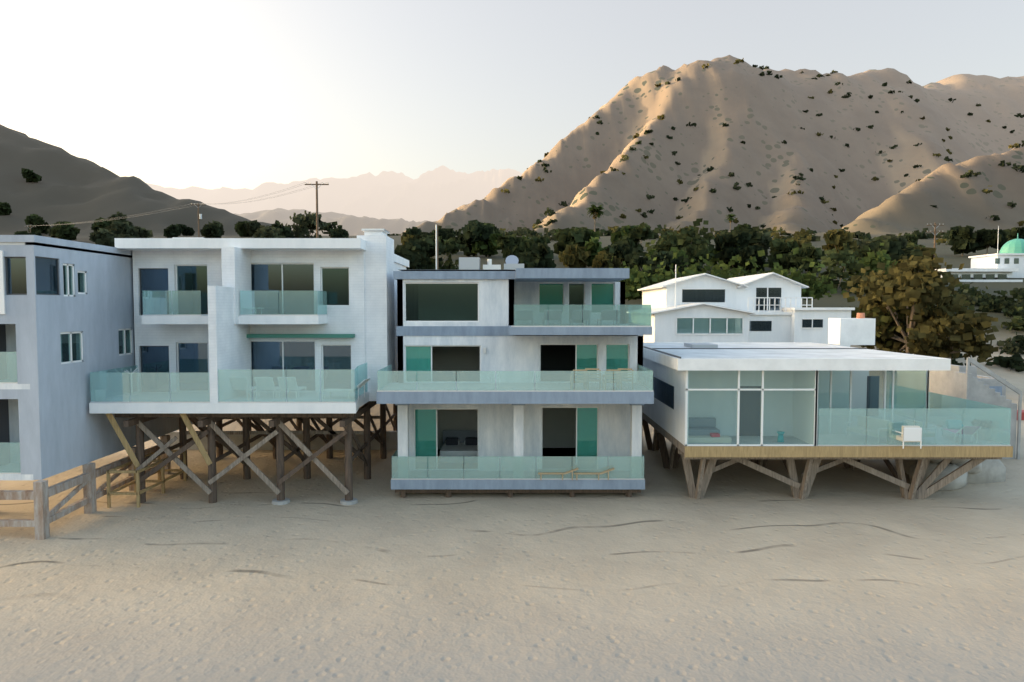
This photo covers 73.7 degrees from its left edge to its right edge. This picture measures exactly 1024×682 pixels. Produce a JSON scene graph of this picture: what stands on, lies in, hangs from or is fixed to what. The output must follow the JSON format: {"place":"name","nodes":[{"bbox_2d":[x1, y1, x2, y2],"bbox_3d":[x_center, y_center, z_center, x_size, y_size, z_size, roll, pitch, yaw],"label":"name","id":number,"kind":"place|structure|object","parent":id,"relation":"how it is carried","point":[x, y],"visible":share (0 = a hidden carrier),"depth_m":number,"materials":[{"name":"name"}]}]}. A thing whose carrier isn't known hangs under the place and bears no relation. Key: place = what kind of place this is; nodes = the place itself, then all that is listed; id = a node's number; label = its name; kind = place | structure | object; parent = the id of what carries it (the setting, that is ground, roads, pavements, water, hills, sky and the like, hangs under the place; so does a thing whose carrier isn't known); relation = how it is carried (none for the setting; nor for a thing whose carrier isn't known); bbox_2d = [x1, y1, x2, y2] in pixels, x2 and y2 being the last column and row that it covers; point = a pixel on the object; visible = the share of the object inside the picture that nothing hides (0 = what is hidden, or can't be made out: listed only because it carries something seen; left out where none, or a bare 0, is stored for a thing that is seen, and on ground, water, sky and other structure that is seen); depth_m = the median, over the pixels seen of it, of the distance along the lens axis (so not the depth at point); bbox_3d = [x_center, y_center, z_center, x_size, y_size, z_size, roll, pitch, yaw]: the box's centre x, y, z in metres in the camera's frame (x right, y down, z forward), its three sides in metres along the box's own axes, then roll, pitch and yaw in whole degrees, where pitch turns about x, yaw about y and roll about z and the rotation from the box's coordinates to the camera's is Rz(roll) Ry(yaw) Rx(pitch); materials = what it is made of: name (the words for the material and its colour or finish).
{"place":"outdoors","nodes":[
{"label":"outdoors","id":0,"kind":"place"},
{"bbox_2d":[0,55,1023,681],"bbox_3d":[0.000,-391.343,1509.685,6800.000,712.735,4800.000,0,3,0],"label":"terrain","id":1,"kind":"structure","parent":0,"point":[744,573],"depth_m":25.34,"materials":[{"name":"beige sand"}]},
{"bbox_2d":[0,235,206,479],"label":"grey stucco house","id":2,"kind":"structure","parent":1,"relation":"on","point":[67,338],"depth_m":26.20,"materials":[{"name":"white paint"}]},
{"bbox_2d":[191,203,201,236],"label":"utility pole","id":3,"kind":"object","parent":1,"relation":"on","point":[199,216],"visible":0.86,"depth_m":123.94,"materials":[{"name":"brown wood"}]},
{"bbox_2d":[33,182,314,225],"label":"power lines","id":4,"kind":"object","parent":3,"relation":"attached to","point":[180,206],"visible":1,"depth_m":127.78,"materials":[{"name":"grey"}]},
{"bbox_2d":[0,381,397,539],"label":"wooden stilts","id":5,"kind":"object","parent":1,"relation":"on","point":[278,437],"depth_m":28.43,"materials":[{"name":"brown wood"}]},
{"bbox_2d":[89,229,408,412],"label":"beach house","id":6,"kind":"structure","parent":1,"relation":"on","point":[327,319],"depth_m":30.50,"materials":[{"name":"white paint"}]},
{"bbox_2d":[91,389,106,401],"bbox_3d":[-16.784,2.209,27.741,0.546,0.450,0.560,0,3,0],"label":"deck planter","id":7,"kind":"object","parent":6,"relation":"on","point":[98,395],"visible":0.93,"depth_m":27.55,"materials":[{"name":"white"}]},
{"bbox_2d":[124,368,137,394],"bbox_3d":[-16.577,1.756,29.721,0.616,1.162,0.551,0,3,0],"label":"deck sculpture","id":8,"kind":"object","parent":6,"relation":"on","point":[131,389],"visible":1,"depth_m":29.69,"materials":[{"name":"white"}]},
{"bbox_2d":[229,377,258,398],"bbox_3d":[-11.371,1.911,29.018,0.740,0.921,1.620,0,3,0],"label":"chair","id":9,"kind":"object","parent":6,"relation":"on","point":[239,383],"visible":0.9,"depth_m":28.41,"materials":[{"name":"white"}]},
{"bbox_2d":[242,307,263,314],"bbox_3d":[-11.873,-1.526,29.711,1.916,0.832,0.690,0,3,0],"label":"table","id":10,"kind":"object","parent":6,"relation":"on","point":[255,308],"visible":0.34,"depth_m":29.42,"materials":[{"name":"white"}]},
{"bbox_2d":[254,377,284,398],"bbox_3d":[-10.282,1.911,29.018,0.740,0.921,1.620,0,3,0],"label":"chair","id":11,"kind":"object","parent":6,"relation":"on","point":[265,383],"visible":0.89,"depth_m":28.41,"materials":[{"name":"white"}]},
{"bbox_2d":[277,377,306,398],"bbox_3d":[-9.328,1.911,29.018,0.740,0.921,1.620,0,3,0],"label":"chair","id":12,"kind":"object","parent":6,"relation":"on","point":[288,383],"visible":1,"depth_m":28.43,"materials":[{"name":"white"}]},
{"bbox_2d":[321,378,369,399],"bbox_3d":[-6.947,1.978,28.564,1.916,0.832,0.690,0,3,10],"label":"white lounger","id":13,"kind":"object","parent":6,"relation":"on","point":[361,384],"visible":1,"depth_m":28.38,"materials":[{"name":"white plastic"}]},
{"bbox_2d":[305,181,328,237],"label":"utility pole","id":14,"kind":"object","parent":1,"relation":"on","point":[317,225],"visible":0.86,"depth_m":77.24,"materials":[{"name":"brown wood"}]},
{"bbox_2d":[436,224,437,269],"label":"utility pole","id":15,"kind":"object","parent":1,"relation":"on","point":[437,246],"visible":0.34,"depth_m":59.57,"materials":[{"name":"brown wood"}]},
{"bbox_2d":[0,58,1023,371],"bbox_3d":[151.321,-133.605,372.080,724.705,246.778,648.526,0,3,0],"label":"trees","id":16,"kind":"object","parent":1,"relation":"on","point":[912,302],"visible":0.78,"depth_m":106.28,"materials":[{"name":"green plant"}]},
{"bbox_2d":[376,225,653,497],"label":"house","id":17,"kind":"structure","parent":1,"relation":"on","point":[471,356],"depth_m":30.35,"materials":[{"name":"paint"}]},
{"bbox_2d":[439,430,477,462],"bbox_3d":[-2.472,5.099,33.179,2.000,1.150,2.180,0,3,0],"label":"bed","id":18,"kind":"object","parent":17,"relation":"on","point":[459,446],"visible":0.83,"depth_m":32.92,"materials":[{"name":"grey fabric"}]},
{"bbox_2d":[515,310,532,325],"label":"chair","id":19,"kind":"object","parent":17,"relation":"on","point":[524,314],"visible":0.9,"depth_m":28.50,"materials":[{"name":"grey fabric"}]},
{"bbox_2d":[542,310,561,325],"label":"chair","id":20,"kind":"object","parent":17,"relation":"on","point":[551,314],"visible":0.9,"depth_m":28.51,"materials":[{"name":"grey fabric"}]},
{"bbox_2d":[538,465,578,479],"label":"lounge chair","id":21,"kind":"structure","parent":17,"relation":"on","point":[559,471],"depth_m":29.07,"materials":[{"name":"brown wood"}]},
{"bbox_2d":[570,369,588,389],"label":"deck chair","id":22,"kind":"object","parent":17,"relation":"on","point":[572,381],"visible":0.98,"depth_m":27.37,"materials":[{"name":"white wood"}]},
{"bbox_2d":[570,310,590,325],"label":"chair","id":23,"kind":"object","parent":17,"relation":"on","point":[580,314],"visible":0.87,"depth_m":28.51,"materials":[{"name":"grey fabric"}]},
{"bbox_2d":[583,368,601,389],"bbox_3d":[3.336,1.531,28.239,0.700,0.860,0.750,0,3,10],"label":"deck chair","id":24,"kind":"object","parent":17,"relation":"on","point":[599,380],"visible":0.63,"depth_m":27.88,"materials":[{"name":"brown wood"}]},
{"bbox_2d":[573,465,614,479],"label":"lounge chair","id":25,"kind":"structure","parent":17,"relation":"on","point":[597,471],"depth_m":29.07,"materials":[{"name":"brown wood"}]},
{"bbox_2d":[597,310,619,325],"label":"chair","id":26,"kind":"object","parent":17,"relation":"on","point":[613,315],"visible":0.88,"depth_m":28.53,"materials":[{"name":"grey fabric"}]},
{"bbox_2d":[602,369,621,389],"bbox_3d":[4.068,1.556,27.734,0.700,0.860,0.750,0,3,0],"label":"deck chair","id":27,"kind":"object","parent":17,"relation":"on","point":[605,381],"visible":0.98,"depth_m":27.37,"materials":[{"name":"brown wood"}]},
{"bbox_2d":[616,368,633,389],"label":"deck chair","id":28,"kind":"object","parent":17,"relation":"on","point":[629,376],"visible":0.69,"depth_m":27.88,"materials":[{"name":"brown wood"}]},
{"bbox_2d":[522,204,736,244],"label":"palm trees","id":29,"kind":"object","parent":1,"relation":"on","point":[595,211],"visible":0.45,"depth_m":149.11,"materials":[{"name":"green plant"}]},
{"bbox_2d":[626,265,854,346],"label":"white gabled house","id":30,"kind":"structure","parent":1,"relation":"on","point":[706,307],"depth_m":47.58,"materials":[{"name":"paint"}]},
{"bbox_2d":[642,419,1001,499],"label":"wooden stilts","id":31,"kind":"object","parent":1,"relation":"on","point":[919,489],"visible":0.33,"depth_m":29.11,"materials":[{"name":"brown wood"}]},
{"bbox_2d":[643,313,1012,456],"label":"beach house","id":32,"kind":"structure","parent":31,"relation":"on","point":[809,399],"depth_m":29.82,"materials":[{"name":"grey paint"}]},
{"bbox_2d":[688,418,719,435],"bbox_3d":[8.131,3.770,29.319,1.400,0.850,0.800,0,3,0],"label":"sofa","id":33,"kind":"object","parent":32,"relation":"on","point":[701,426],"visible":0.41,"depth_m":29.49,"materials":[{"name":"grey fabric"}]},
{"bbox_2d":[688,433,731,442],"bbox_3d":[8.135,4.049,28.632,2.000,0.360,0.500,0,3,0],"label":"sofa","id":34,"kind":"object","parent":32,"relation":"on","point":[714,438],"visible":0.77,"depth_m":28.39,"materials":[{"name":"beige fabric"}]},
{"bbox_2d":[777,431,784,441],"bbox_3d":[11.269,4.019,28.631,0.320,0.420,0.320,0,3,0],"label":"teal stool","id":35,"kind":"object","parent":32,"relation":"on","point":[780,436],"visible":1,"depth_m":28.54,"materials":[{"name":"teal fabric"}]},
{"bbox_2d":[846,415,893,442],"bbox_3d":[15.260,3.753,29.163,0.850,0.900,1.700,-1,3,-20],"label":"patio sofa","id":36,"kind":"object","parent":32,"relation":"on","point":[872,426],"visible":0.94,"depth_m":29.02,"materials":[{"name":"white fabric"}]},
{"bbox_2d":[881,428,900,440],"bbox_3d":[16.353,3.995,29.130,1.000,0.420,0.600,0,3,0],"label":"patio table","id":37,"kind":"object","parent":32,"relation":"on","point":[897,429],"visible":0.23,"depth_m":28.94,"materials":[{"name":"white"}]},
{"bbox_2d":[891,426,921,448],"bbox_3d":[15.947,3.829,27.595,0.750,0.900,0.850,0,3,0],"label":"patio chair","id":38,"kind":"object","parent":32,"relation":"on","point":[908,434],"visible":1,"depth_m":27.17,"materials":[{"name":"white fabric"}]},
{"bbox_2d":[904,419,935,443],"bbox_3d":[17.102,3.778,28.645,0.850,0.900,0.850,0,3,-10],"label":"patio chair","id":39,"kind":"object","parent":32,"relation":"on","point":[910,422],"visible":0.56,"depth_m":28.33,"materials":[{"name":"white fabric"}]},
{"bbox_2d":[941,426,981,443],"bbox_3d":[19.034,3.832,28.974,0.690,0.760,1.914,0,3,8],"label":"lounge chair","id":40,"kind":"object","parent":32,"relation":"on","point":[970,430],"visible":1,"depth_m":28.38,"materials":[{"name":"white"}]},
{"bbox_2d":[946,420,962,428],"bbox_3d":[19.341,3.662,29.834,0.600,0.420,0.200,0,-32,8],"label":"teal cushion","id":41,"kind":"object","parent":40,"relation":"on","point":[954,424],"visible":0.8,"depth_m":29.75,"materials":[{"name":"teal fabric"}]},
{"bbox_2d":[971,418,997,439],"bbox_3d":[20.143,3.762,29.219,0.863,0.876,0.945,0,3,0],"label":"bowl planter","id":42,"kind":"object","parent":32,"relation":"on","point":[985,431],"visible":0.91,"depth_m":28.96,"materials":[{"name":"grey"}]},
{"bbox_2d":[927,223,943,269],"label":"utility pole","id":43,"kind":"object","parent":1,"relation":"on","point":[935,225],"visible":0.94,"depth_m":109.24,"materials":[{"name":"brown wood"}]},
{"bbox_2d":[902,410,1005,490],"bbox_3d":[21.305,5.497,33.317,4.389,3.844,7.527,1,3,23],"label":"boulder","id":44,"kind":"object","parent":1,"relation":"on","point":[989,471],"visible":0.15,"depth_m":31.54,"materials":[{"name":"beige stone"}]},
{"bbox_2d":[896,357,1021,458],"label":"retaining wall stairs","id":45,"kind":"structure","parent":1,"relation":"on","point":[962,390],"depth_m":36.64,"materials":[{"name":"concrete"}]},
{"bbox_2d":[935,226,1023,281],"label":"villa with dome","id":46,"kind":"object","parent":1,"relation":"on","point":[1005,263],"visible":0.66,"depth_m":120.42,"materials":[{"name":"white paint"}]},
{"bbox_2d":[1017,410,1023,419],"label":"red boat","id":47,"kind":"object","parent":1,"relation":"on","point":[1022,415],"visible":0.11,"depth_m":47.31,"materials":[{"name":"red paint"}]},
{"bbox_2d":[0,0,1023,189],"label":"sky","id":48,"kind":"structure","parent":0,"point":[179,94],"materials":[{"name":"white"}]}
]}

